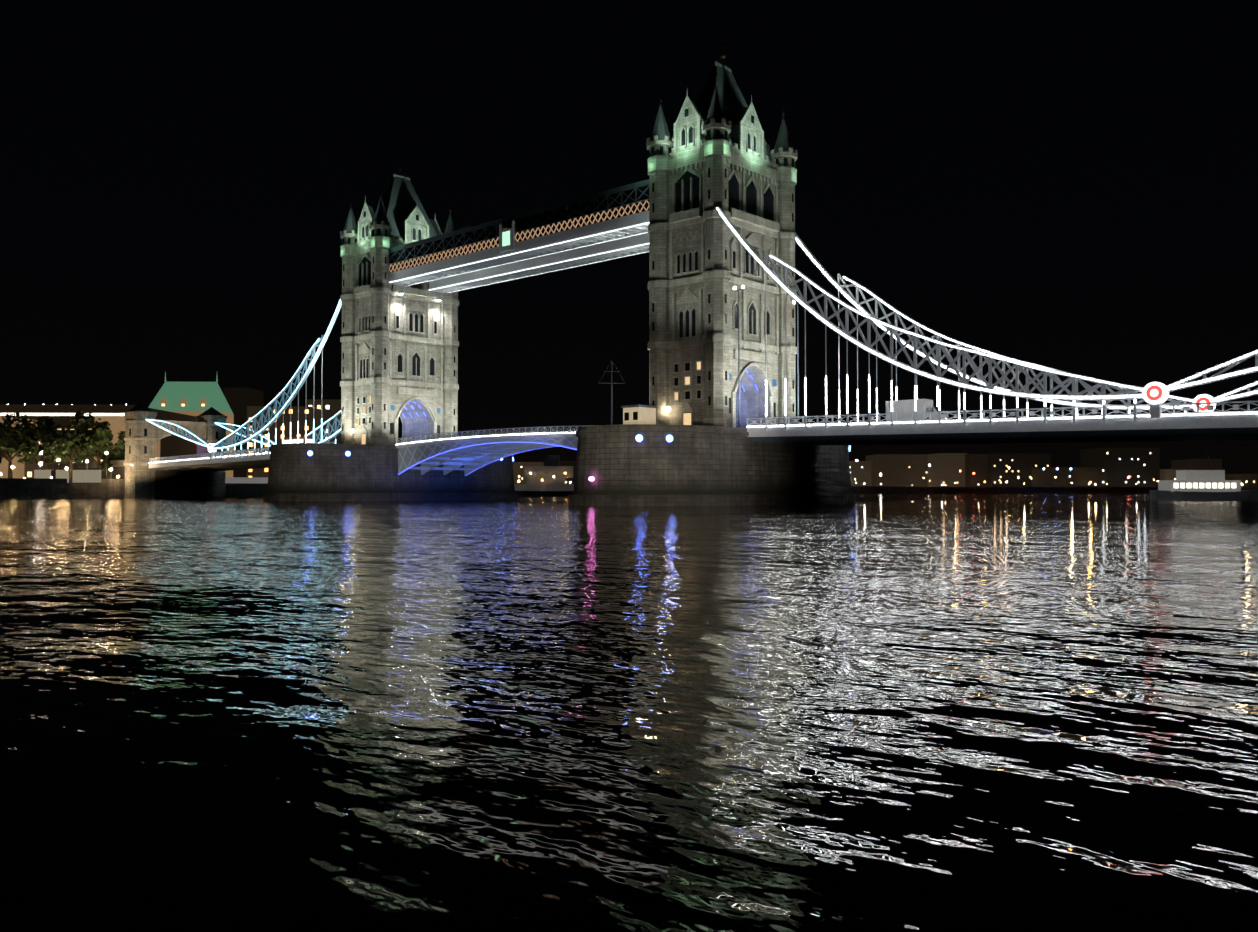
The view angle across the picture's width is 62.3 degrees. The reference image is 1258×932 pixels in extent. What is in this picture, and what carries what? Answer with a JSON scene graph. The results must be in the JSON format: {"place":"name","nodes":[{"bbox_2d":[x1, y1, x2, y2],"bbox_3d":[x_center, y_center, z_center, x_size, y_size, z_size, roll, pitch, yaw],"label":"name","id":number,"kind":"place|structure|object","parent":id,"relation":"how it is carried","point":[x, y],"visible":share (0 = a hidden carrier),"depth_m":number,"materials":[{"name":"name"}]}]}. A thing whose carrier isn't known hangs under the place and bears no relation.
{"place":"outdoors","nodes":[
{"label":"outdoors","id":0,"kind":"place"},
{"bbox_2d":[340,152,458,444],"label":"tower","id":1,"kind":"structure","parent":0,"point":[399,357],"depth_m":207.76,"materials":[{"name":"stone"}]},
{"bbox_2d":[0,493,1257,931],"bbox_3d":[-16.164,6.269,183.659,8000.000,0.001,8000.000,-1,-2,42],"label":"river","id":2,"kind":"structure","parent":0,"point":[966,713],"depth_m":9.69,"materials":[{"name":"black liquid"}]},
{"bbox_2d":[47,403,226,497],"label":"abutment","id":3,"kind":"object","parent":2,"relation":"in","point":[143,436],"visible":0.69,"depth_m":277.05,"materials":[{"name":"stone"}]},
{"bbox_2d":[146,300,341,471],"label":"side span","id":4,"kind":"object","parent":3,"relation":"on","point":[229,461],"visible":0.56,"depth_m":241.06,"materials":[{"name":"metal"}]},
{"bbox_2d":[281,436,312,443],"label":"cabin","id":5,"kind":"object","parent":4,"relation":"on","point":[301,440],"visible":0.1,"depth_m":241.94,"materials":[{"name":"paint"}]},
{"bbox_2d":[225,469,267,482],"bbox_3d":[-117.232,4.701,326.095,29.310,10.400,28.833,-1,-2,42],"label":"restaurant boat","id":6,"kind":"object","parent":2,"relation":"on","point":[258,479],"visible":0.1,"depth_m":323.11,"materials":[{"name":"metal"}]},
{"bbox_2d":[263,443,517,500],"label":"pier","id":7,"kind":"structure","parent":2,"relation":"in","point":[326,472],"depth_m":193.32,"materials":[{"name":"stone"}]},
{"bbox_2d":[514,455,573,495],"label":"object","id":8,"kind":"structure","parent":2,"relation":"on","point":[548,479],"depth_m":326.54,"materials":[{"name":"grey"}]},
{"bbox_2d":[568,359,855,505],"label":"pier","id":9,"kind":"structure","parent":2,"relation":"in","point":[639,456],"depth_m":137.19,"materials":[{"name":"stone"}]},
{"bbox_2d":[396,425,596,475],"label":"bascule span","id":10,"kind":"object","parent":9,"relation":"attached to","point":[472,453],"visible":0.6,"depth_m":191.25,"materials":[{"name":"metal"}]},
{"bbox_2d":[646,33,797,427],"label":"tower","id":11,"kind":"structure","parent":9,"relation":"on","point":[709,159],"depth_m":152.03,"materials":[{"name":"stone"}]},
{"bbox_2d":[389,179,648,300],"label":"level walkways","id":12,"kind":"structure","parent":11,"relation":"attached to","point":[554,235],"depth_m":180.03,"materials":[{"name":"metal"}]},
{"bbox_2d":[733,284,798,427],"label":"bridge street lamps","id":13,"kind":"object","parent":9,"relation":"on","point":[739,422],"visible":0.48,"depth_m":145.35,"materials":[{"name":"metal"}]},
{"bbox_2d":[1149,451,1257,500],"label":"river cruiser","id":14,"kind":"object","parent":2,"relation":"on","point":[1191,485],"visible":0.94,"depth_m":201.52,"materials":[{"name":"metal"}]},
{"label":"abutment","id":15,"kind":"object","parent":2,"relation":"in","visible":0},
{"bbox_2d":[717,206,1257,445],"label":"side span","id":16,"kind":"object","parent":15,"relation":"on","point":[1203,421],"visible":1,"depth_m":122.86,"materials":[{"name":"metal"}]},
{"bbox_2d":[886,399,945,421],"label":"truck","id":17,"kind":"object","parent":16,"relation":"on","point":[908,406],"visible":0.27,"depth_m":130.76,"materials":[{"name":"paint"}]},
{"bbox_2d":[0,371,1257,497],"bbox_3d":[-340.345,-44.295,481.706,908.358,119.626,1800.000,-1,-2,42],"label":"city","id":18,"kind":"object","parent":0,"point":[1119,470],"visible":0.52,"depth_m":545.70,"materials":[{"name":"stone"}]},
{"bbox_2d":[0,409,124,478],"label":"trees","id":19,"kind":"object","parent":18,"relation":"on","point":[48,435],"visible":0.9,"depth_m":276.43,"materials":[{"name":"green plant"}]},
{"bbox_2d":[0,0,1257,473],"label":"sky","id":20,"kind":"structure","parent":0,"point":[1071,186],"materials":[{"name":"black"}]}
]}

